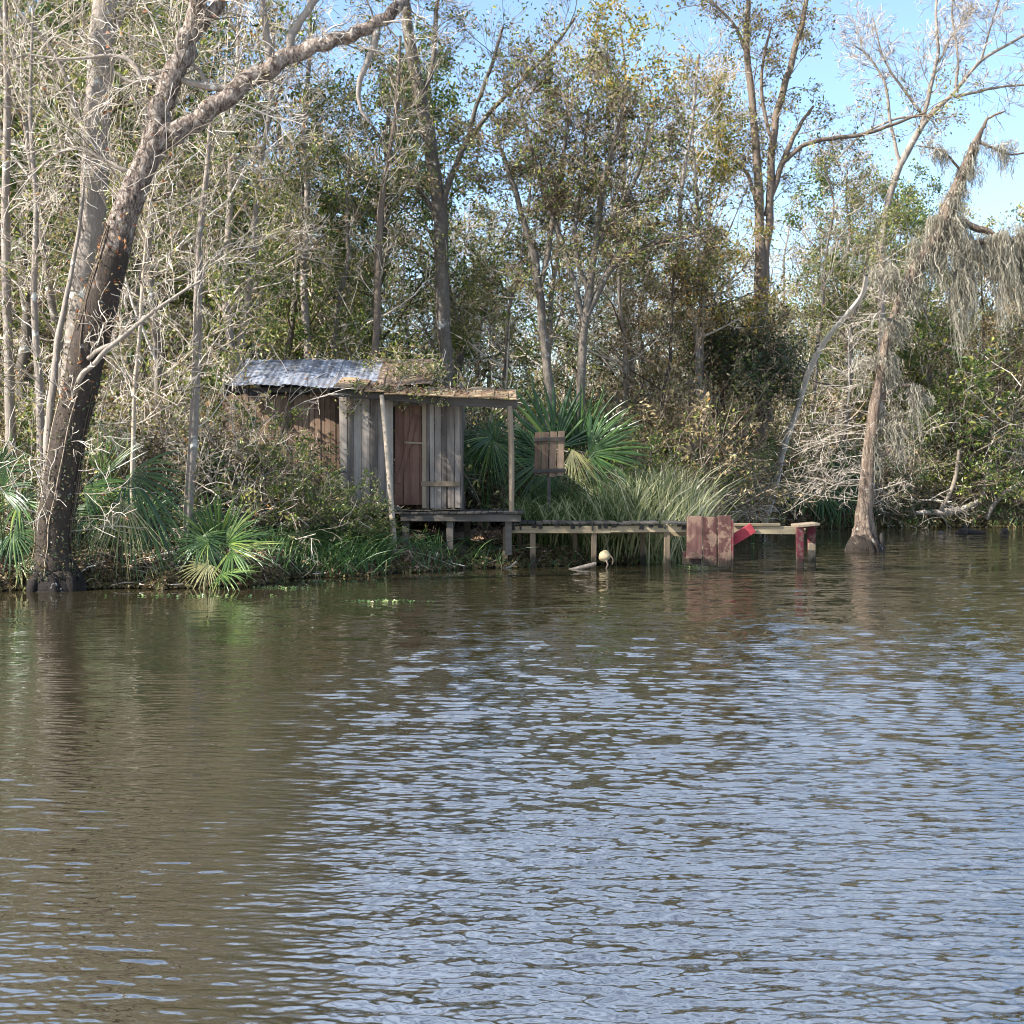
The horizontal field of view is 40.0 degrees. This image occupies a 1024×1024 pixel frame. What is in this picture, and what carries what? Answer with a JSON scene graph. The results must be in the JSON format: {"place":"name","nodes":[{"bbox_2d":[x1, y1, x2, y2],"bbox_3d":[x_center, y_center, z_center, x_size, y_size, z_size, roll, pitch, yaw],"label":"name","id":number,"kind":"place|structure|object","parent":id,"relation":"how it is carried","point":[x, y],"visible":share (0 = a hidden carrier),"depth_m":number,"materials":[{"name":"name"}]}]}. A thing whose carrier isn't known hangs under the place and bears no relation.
{"place":"outdoors","nodes":[
{"label":"outdoors","id":0,"kind":"place"},
{"bbox_2d":[0,527,1023,1023],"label":"water","id":1,"kind":"structure","parent":0,"point":[762,783],"depth_m":7.73,"materials":[{"name":"brown liquid"}]},
{"bbox_2d":[105,526,934,602],"bbox_3d":[5.048,0.786,31.488,5.468,0.052,31.942,1,2,37],"label":"floating weed","id":2,"kind":"object","parent":1,"relation":"on","point":[386,600],"visible":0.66,"depth_m":19.68,"materials":[{"name":"green plant"}]},
{"bbox_2d":[570,562,596,568],"bbox_3d":[1.239,0.961,24.844,0.517,0.154,0.068,0,2,0],"label":"driftwood","id":3,"kind":"object","parent":1,"relation":"on","point":[588,565],"visible":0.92,"depth_m":24.82,"materials":[{"name":"grey wood"}]},
{"bbox_2d":[599,550,613,568],"bbox_3d":[1.661,0.885,25.063,0.211,0.413,0.278,-1,2,-26],"label":"float","id":4,"kind":"object","parent":1,"relation":"on","point":[604,555],"visible":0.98,"depth_m":25.01,"materials":[{"name":"beige plastic"}]},
{"bbox_2d":[764,90,1023,551],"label":"cypress","id":5,"kind":"object","parent":1,"relation":"in","point":[1002,250],"visible":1,"depth_m":30.08,"materials":[{"name":"grey plant"}]},
{"bbox_2d":[958,523,967,533],"bbox_3d":[12.155,0.585,38.054,0.350,0.558,0.270,0,2,0],"label":"stump","id":6,"kind":"object","parent":1,"relation":"in","point":[964,529],"visible":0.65,"depth_m":37.96,"materials":[{"name":"black wood"}]},
{"bbox_2d":[955,529,984,533],"bbox_3d":[12.382,0.554,38.038,0.794,0.209,0.168,0,2,0],"label":"sunken log","id":7,"kind":"object","parent":1,"relation":"in","point":[972,531],"visible":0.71,"depth_m":37.98,"materials":[{"name":"black wood"}]},
{"bbox_2d":[999,528,1008,532],"bbox_3d":[13.454,0.601,38.531,0.315,0.343,0.354,0,2,0],"label":"stump","id":8,"kind":"object","parent":1,"relation":"in","point":[1004,530],"visible":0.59,"depth_m":38.44,"materials":[{"name":"black wood"}]},
{"bbox_2d":[0,504,1023,591],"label":"ground","id":9,"kind":"structure","parent":0,"point":[457,534],"depth_m":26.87,"materials":[{"name":"brown plant"}]},
{"bbox_2d":[0,432,40,587],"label":"palmetto","id":10,"kind":"object","parent":9,"relation":"on","point":[6,547],"visible":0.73,"depth_m":20.88,"materials":[{"name":"green plant"}]},
{"bbox_2d":[0,0,95,534],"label":"sapling","id":11,"kind":"object","parent":9,"relation":"on","point":[9,396],"visible":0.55,"depth_m":22.82,"materials":[{"name":"grey plant"}]},
{"bbox_2d":[0,0,114,509],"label":"sapling","id":12,"kind":"object","parent":9,"relation":"on","point":[36,352],"visible":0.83,"depth_m":22.42,"materials":[{"name":"grey plant"}]},
{"bbox_2d":[0,323,167,534],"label":"bush","id":13,"kind":"object","parent":9,"relation":"on","point":[16,400],"visible":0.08,"depth_m":24.83,"materials":[{"name":"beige plant"}]},
{"bbox_2d":[0,0,185,545],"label":"straight tree","id":14,"kind":"object","parent":9,"relation":"on","point":[92,229],"visible":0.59,"depth_m":22.85,"materials":[{"name":"grey plant"}]},
{"bbox_2d":[0,0,194,393],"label":"tree","id":15,"kind":"object","parent":9,"relation":"on","point":[52,305],"visible":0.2,"depth_m":26.66,"materials":[{"name":"grey plant"}]},
{"bbox_2d":[0,0,246,418],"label":"tree","id":16,"kind":"object","parent":9,"relation":"on","point":[23,358],"visible":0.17,"depth_m":31.98,"materials":[{"name":"grey plant"}]},
{"bbox_2d":[72,420,199,585],"bbox_3d":[-5.856,-0.017,21.192,2.497,2.933,1.207,0,2,15],"label":"palmetto","id":17,"kind":"object","parent":9,"relation":"on","point":[92,510],"visible":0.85,"depth_m":21.13,"materials":[{"name":"green plant"}]},
{"bbox_2d":[48,105,263,529],"bbox_3d":[-5.871,-3.096,22.433,3.348,6.763,3.244,1,2,32],"label":"sapling","id":18,"kind":"object","parent":9,"relation":"on","point":[139,334],"visible":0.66,"depth_m":22.21,"materials":[{"name":"grey plant"}]},
{"bbox_2d":[0,0,334,406],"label":"tree","id":19,"kind":"object","parent":9,"relation":"on","point":[224,23],"visible":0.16,"depth_m":31.33,"materials":[{"name":"green plant"}]},
{"bbox_2d":[19,0,322,443],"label":"tree","id":20,"kind":"object","parent":9,"relation":"on","point":[265,323],"visible":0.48,"depth_m":26.23,"materials":[{"name":"grey plant"}]},
{"bbox_2d":[79,363,293,549],"bbox_3d":[-5.917,-0.568,24.182,4.048,4.235,5.370,-1,2,-22],"label":"bush","id":21,"kind":"object","parent":9,"relation":"on","point":[175,449],"visible":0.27,"depth_m":23.75,"materials":[{"name":"beige plant"}]},
{"bbox_2d":[158,438,237,516],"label":"bush","id":22,"kind":"object","parent":9,"relation":"on","point":[213,464],"visible":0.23,"depth_m":23.95,"materials":[{"name":"green plant"}]},
{"bbox_2d":[118,16,317,538],"bbox_3d":[-4.838,-3.728,22.797,2.625,8.337,2.845,-2,2,-41],"label":"sapling","id":23,"kind":"object","parent":9,"relation":"on","point":[197,325],"visible":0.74,"depth_m":22.67,"materials":[{"name":"grey plant"}]},
{"bbox_2d":[166,483,284,590],"bbox_3d":[-4.238,0.581,21.029,1.724,2.036,1.506,-1,2,-27],"label":"palmetto","id":24,"kind":"object","parent":9,"relation":"on","point":[210,538],"visible":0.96,"depth_m":21.09,"materials":[{"name":"green plant"}]},
{"bbox_2d":[107,332,360,550],"bbox_3d":[-5.293,-0.800,25.290,4.391,4.608,5.886,-1,2,-33],"label":"bush","id":25,"kind":"object","parent":9,"relation":"on","point":[240,433],"visible":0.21,"depth_m":24.20,"materials":[{"name":"beige plant"}]},
{"bbox_2d":[0,0,479,591],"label":"leaning tree","id":26,"kind":"object","parent":9,"relation":"on","point":[64,440],"visible":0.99,"depth_m":20.33,"materials":[{"name":"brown plant"}]},
{"bbox_2d":[117,0,372,408],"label":"tree","id":27,"kind":"object","parent":9,"relation":"on","point":[230,335],"visible":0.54,"depth_m":28.62,"materials":[{"name":"green plant"}]},
{"bbox_2d":[137,377,385,531],"bbox_3d":[-4.473,-0.597,25.369,3.604,3.636,4.570,1,2,32],"label":"bush","id":28,"kind":"object","parent":9,"relation":"on","point":[276,426],"visible":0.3,"depth_m":24.73,"materials":[{"name":"brown plant"}]},
{"bbox_2d":[157,361,387,577],"bbox_3d":[-4.291,-0.606,24.434,4.188,3.836,4.992,-2,3,-41],"label":"bush","id":29,"kind":"object","parent":9,"relation":"on","point":[236,480],"visible":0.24,"depth_m":23.83,"materials":[{"name":"green plant"}]},
{"bbox_2d":[152,0,419,359],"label":"tree","id":30,"kind":"object","parent":9,"relation":"on","point":[279,156],"visible":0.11,"depth_m":34.86,"materials":[{"name":"green plant"}]},
{"bbox_2d":[185,85,403,415],"bbox_3d":[-4.633,-4.735,31.134,4.382,9.421,4.260,2,3,45],"label":"tree","id":31,"kind":"object","parent":9,"relation":"on","point":[289,352],"visible":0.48,"depth_m":30.80,"materials":[{"name":"green plant"}]},
{"bbox_2d":[199,421,408,550],"bbox_3d":[-3.493,-0.229,24.091,3.543,2.710,2.712,-1,2,-31],"label":"bush","id":32,"kind":"object","parent":9,"relation":"on","point":[304,488],"visible":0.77,"depth_m":23.59,"materials":[{"name":"green plant"}]},
{"bbox_2d":[212,53,468,359],"bbox_3d":[-3.832,-4.948,30.731,5.043,10.271,4.664,4,3,23],"label":"tree","id":33,"kind":"object","parent":9,"relation":"on","point":[340,298],"visible":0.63,"depth_m":30.54,"materials":[{"name":"green plant"}]},
{"bbox_2d":[296,467,398,548],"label":"bush","id":34,"kind":"object","parent":9,"relation":"on","point":[360,510],"visible":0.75,"depth_m":23.87,"materials":[{"name":"green plant"}]},
{"bbox_2d":[217,14,489,366],"bbox_3d":[-3.392,-6.077,33.687,5.661,12.052,6.824,1,2,21],"label":"tree","id":35,"kind":"object","parent":9,"relation":"on","point":[440,102],"visible":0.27,"depth_m":33.83,"materials":[{"name":"green plant"}]},
{"bbox_2d":[222,337,523,554],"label":"shack","id":36,"kind":"structure","parent":9,"relation":"on","point":[399,384],"depth_m":25.39,"materials":[{"name":"grey wood"}]},
{"bbox_2d":[394,406,421,504],"bbox_3d":[-1.856,-1.020,25.379,0.542,1.784,0.069,0,2,0],"label":"door","id":37,"kind":"structure","parent":36,"relation":"in","point":[408,444],"depth_m":25.38,"materials":[{"name":"brown wood"}]},
{"bbox_2d":[379,395,396,553],"bbox_3d":[-2.135,-0.404,24.640,0.132,3.316,0.647,-1,2,-30],"label":"leaning pole","id":38,"kind":"object","parent":9,"relation":"on","point":[387,455],"visible":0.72,"depth_m":24.63,"materials":[{"name":"grey wood"}]},
{"bbox_2d":[327,0,466,359],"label":"sapling","id":39,"kind":"object","parent":9,"relation":"on","point":[377,261],"visible":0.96,"depth_m":29.25,"materials":[{"name":"green plant"}]},
{"bbox_2d":[319,30,560,431],"bbox_3d":[-1.956,-6.576,37.472,5.929,12.772,6.178,1,2,28],"label":"tree","id":40,"kind":"object","parent":9,"relation":"on","point":[426,211],"visible":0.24,"depth_m":37.33,"materials":[{"name":"green plant"}]},
{"bbox_2d":[337,0,590,397],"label":"crooked tree","id":41,"kind":"object","parent":9,"relation":"on","point":[437,204],"visible":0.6,"depth_m":30.68,"materials":[{"name":"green plant"}]},
{"bbox_2d":[396,146,586,429],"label":"tree","id":42,"kind":"object","parent":9,"relation":"on","point":[507,331],"visible":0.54,"depth_m":33.86,"materials":[{"name":"green plant"}]},
{"bbox_2d":[454,411,533,531],"bbox_3d":[-0.468,-0.784,28.004,1.893,2.517,0.769,-1,2,-17],"label":"palmetto","id":43,"kind":"object","parent":9,"relation":"on","point":[473,453],"visible":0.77,"depth_m":28.00,"materials":[{"name":"green plant"}]},
{"bbox_2d":[466,423,536,526],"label":"bush","id":44,"kind":"object","parent":9,"relation":"on","point":[495,488],"visible":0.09,"depth_m":29.29,"materials":[{"name":"green plant"}]},
{"bbox_2d":[0,0,1023,480],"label":"woods","id":45,"kind":"object","parent":9,"relation":"on","point":[560,388],"visible":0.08,"depth_m":47.45,"materials":[{"name":"green plant"}]},
{"bbox_2d":[0,320,1023,556],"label":"undergrowth","id":46,"kind":"object","parent":9,"relation":"on","point":[29,425],"visible":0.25,"depth_m":29.21,"materials":[{"name":"green plant"}]},
{"bbox_2d":[159,0,338,377],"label":"sapling","id":47,"kind":"object","parent":46,"relation":"on","point":[249,289],"visible":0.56,"depth_m":28.24,"materials":[{"name":"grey plant"}]},
{"bbox_2d":[237,0,375,359],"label":"sapling","id":48,"kind":"object","parent":46,"relation":"on","point":[305,304],"visible":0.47,"depth_m":30.25,"materials":[{"name":"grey plant"}]},
{"bbox_2d":[640,10,761,402],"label":"sapling","id":49,"kind":"object","parent":46,"relation":"on","point":[685,168],"visible":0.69,"depth_m":33.64,"materials":[{"name":"green plant"}]},
{"bbox_2d":[637,0,986,448],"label":"twin tree","id":50,"kind":"object","parent":46,"relation":"on","point":[762,251],"visible":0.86,"depth_m":35.67,"materials":[{"name":"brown plant"}]},
{"bbox_2d":[811,0,1023,428],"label":"bare tree","id":51,"kind":"object","parent":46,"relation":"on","point":[903,158],"visible":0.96,"depth_m":43.55,"materials":[{"name":"grey plant"}]},
{"bbox_2d":[0,502,1023,582],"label":"sedge","id":52,"kind":"object","parent":9,"relation":"on","point":[340,549],"visible":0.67,"depth_m":23.62,"materials":[{"name":"green plant"}]},
{"bbox_2d":[533,431,565,515],"bbox_3d":[0.714,-0.516,27.025,0.622,2.074,0.145,0,2,0],"label":"slatted panel","id":53,"kind":"object","parent":9,"relation":"on","point":[547,460],"visible":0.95,"depth_m":26.96,"materials":[{"name":"brown wood"}]},
{"bbox_2d":[460,14,674,403],"bbox_3d":[1.671,-7.330,39.921,5.832,13.884,5.862,0,2,8],"label":"tree","id":54,"kind":"object","parent":9,"relation":"on","point":[558,316],"visible":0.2,"depth_m":39.99,"materials":[{"name":"green plant"}]},
{"bbox_2d":[485,370,655,508],"bbox_3d":[1.171,-1.222,28.223,3.496,3.445,1.185,0,2,5],"label":"palmetto","id":55,"kind":"object","parent":9,"relation":"on","point":[566,418],"visible":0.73,"depth_m":28.28,"materials":[{"name":"green plant"}]},
{"bbox_2d":[431,16,734,466],"bbox_3d":[1.532,-5.709,29.850,6.545,9.516,3.222,0,2,0],"label":"bushy tree","id":56,"kind":"object","parent":9,"relation":"on","point":[553,204],"visible":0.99,"depth_m":29.71,"materials":[{"name":"green plant"}]},
{"bbox_2d":[521,94,719,428],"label":"tree","id":57,"kind":"object","parent":9,"relation":"on","point":[624,361],"visible":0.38,"depth_m":33.34,"materials":[{"name":"green plant"}]},
{"bbox_2d":[544,403,696,503],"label":"bush","id":58,"kind":"object","parent":9,"relation":"on","point":[655,454],"visible":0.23,"depth_m":29.07,"materials":[{"name":"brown plant"}]},
{"bbox_2d":[480,461,766,563],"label":"reeds","id":59,"kind":"object","parent":9,"relation":"on","point":[647,500],"visible":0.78,"depth_m":26.68,"materials":[{"name":"green plant"}]},
{"bbox_2d":[528,0,744,414],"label":"tree","id":60,"kind":"object","parent":9,"relation":"on","point":[605,34],"visible":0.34,"depth_m":37.70,"materials":[{"name":"green plant"}]},
{"bbox_2d":[559,184,735,422],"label":"tree","id":61,"kind":"object","parent":9,"relation":"on","point":[635,337],"visible":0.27,"depth_m":35.52,"materials":[{"name":"green plant"}]},
{"bbox_2d":[570,214,735,474],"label":"tree","id":62,"kind":"object","parent":9,"relation":"on","point":[642,322],"visible":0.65,"depth_m":33.23,"materials":[{"name":"green plant"}]},
{"bbox_2d":[502,516,819,568],"bbox_3d":[2.671,0.676,25.586,5.697,1.265,1.240,0,2,0],"label":"dock","id":63,"kind":"object","parent":9,"relation":"on","point":[731,533],"visible":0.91,"depth_m":25.18,"materials":[{"name":"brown wood"}]},
{"bbox_2d":[537,332,843,522],"bbox_3d":[4.005,-1.849,31.463,5.581,4.626,8.150,2,3,28],"label":"bush","id":64,"kind":"object","parent":9,"relation":"on","point":[704,407],"visible":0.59,"depth_m":31.47,"materials":[{"name":"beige plant"}]},
{"bbox_2d":[600,40,812,409],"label":"tree","id":65,"kind":"object","parent":9,"relation":"on","point":[732,223],"visible":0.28,"depth_m":41.89,"materials":[{"name":"green plant"}]},
{"bbox_2d":[630,44,793,470],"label":"tree","id":66,"kind":"object","parent":9,"relation":"on","point":[723,164],"visible":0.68,"depth_m":34.07,"materials":[{"name":"green plant"}]},
{"bbox_2d":[641,219,820,459],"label":"tree","id":67,"kind":"object","parent":9,"relation":"on","point":[723,392],"visible":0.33,"depth_m":34.87,"materials":[{"name":"green plant"}]},
{"bbox_2d":[654,288,826,522],"bbox_3d":[5.656,-2.440,36.004,4.541,6.449,6.025,0,2,0],"label":"bush","id":68,"kind":"object","parent":9,"relation":"on","point":[755,369],"visible":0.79,"depth_m":34.48,"materials":[{"name":"green plant"}]},
{"bbox_2d":[730,416,786,536],"bbox_3d":[6.208,-0.361,35.925,1.516,4.222,0.820,0,2,0],"label":"palmetto","id":69,"kind":"object","parent":9,"relation":"on","point":[766,456],"visible":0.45,"depth_m":35.81,"materials":[{"name":"green plant"}]},
{"bbox_2d":[718,389,853,525],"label":"bush","id":70,"kind":"object","parent":9,"relation":"on","point":[776,426],"visible":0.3,"depth_m":41.07,"materials":[{"name":"beige plant"}]},
{"bbox_2d":[763,273,868,522],"bbox_3d":[7.193,-2.083,33.785,0.445,5.891,10.081,0,2,-3],"label":"dead snag","id":71,"kind":"object","parent":9,"relation":"on","point":[816,355],"visible":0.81,"depth_m":33.76,"materials":[{"name":"grey wood"}]},
{"bbox_2d":[746,117,902,470],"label":"tree","id":72,"kind":"object","parent":9,"relation":"on","point":[827,243],"visible":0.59,"depth_m":43.75,"materials":[{"name":"green plant"}]},
{"bbox_2d":[780,425,874,527],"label":"palmetto","id":73,"kind":"object","parent":9,"relation":"on","point":[821,509],"visible":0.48,"depth_m":41.66,"materials":[{"name":"green plant"}]},
{"bbox_2d":[768,157,934,499],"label":"tree","id":74,"kind":"object","parent":9,"relation":"on","point":[891,216],"visible":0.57,"depth_m":44.02,"materials":[{"name":"green plant"}]},
{"bbox_2d":[781,400,957,528],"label":"bush","id":75,"kind":"object","parent":9,"relation":"on","point":[914,494],"visible":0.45,"depth_m":41.75,"materials":[{"name":"grey plant"}]},
{"bbox_2d":[773,142,971,443],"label":"tree","id":76,"kind":"object","parent":9,"relation":"on","point":[905,357],"visible":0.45,"depth_m":47.08,"materials":[{"name":"green plant"}]},
{"bbox_2d":[787,158,963,422],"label":"tree","id":77,"kind":"object","parent":9,"relation":"on","point":[936,186],"visible":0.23,"depth_m":49.63,"materials":[{"name":"green plant"}]},
{"bbox_2d":[828,392,985,528],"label":"bush","id":78,"kind":"object","parent":9,"relation":"on","point":[899,485],"visible":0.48,"depth_m":42.06,"materials":[{"name":"beige plant"}]},
{"bbox_2d":[807,291,1023,486],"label":"bush","id":79,"kind":"object","parent":9,"relation":"on","point":[964,362],"visible":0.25,"depth_m":44.36,"materials":[{"name":"green plant"}]},
{"bbox_2d":[862,203,992,443],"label":"tree","id":80,"kind":"object","parent":9,"relation":"on","point":[935,367],"visible":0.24,"depth_m":45.94,"materials":[{"name":"green plant"}]},
{"bbox_2d":[916,485,979,527],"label":"fallen log","id":81,"kind":"object","parent":9,"relation":"on","point":[946,512],"visible":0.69,"depth_m":42.05,"materials":[{"name":"grey wood"}]},
{"bbox_2d":[939,449,960,510],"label":"upright stick","id":82,"kind":"object","parent":9,"relation":"on","point":[952,487],"visible":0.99,"depth_m":41.55,"materials":[{"name":"grey wood"}]},
{"bbox_2d":[877,355,1023,524],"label":"bush","id":83,"kind":"object","parent":9,"relation":"on","point":[939,435],"visible":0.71,"depth_m":42.31,"materials":[{"name":"green plant"}]},
{"bbox_2d":[882,335,1023,509],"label":"bush","id":84,"kind":"object","parent":9,"relation":"on","point":[1013,424],"visible":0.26,"depth_m":43.09,"materials":[{"name":"green plant"}]},
{"bbox_2d":[889,260,1023,470],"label":"tree","id":85,"kind":"object","parent":9,"relation":"on","point":[993,330],"visible":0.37,"depth_m":44.91,"materials":[{"name":"green plant"}]},
{"bbox_2d":[921,201,1014,396],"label":"tree","id":86,"kind":"object","parent":9,"relation":"on","point":[992,220],"visible":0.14,"depth_m":50.15,"materials":[{"name":"green plant"}]},
{"bbox_2d":[973,448,1015,498],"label":"upright stick","id":87,"kind":"object","parent":9,"relation":"on","point":[982,491],"visible":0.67,"depth_m":41.96,"materials":[{"name":"grey wood"}]},
{"bbox_2d":[969,465,1023,519],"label":"fallen branch","id":88,"kind":"object","parent":9,"relation":"on","point":[989,510],"visible":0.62,"depth_m":42.06,"materials":[{"name":"grey wood"}]},
{"bbox_2d":[2,0,1023,398],"label":"sky","id":89,"kind":"structure","parent":0,"point":[995,198],"materials":[{"name":"blue"}]}
]}

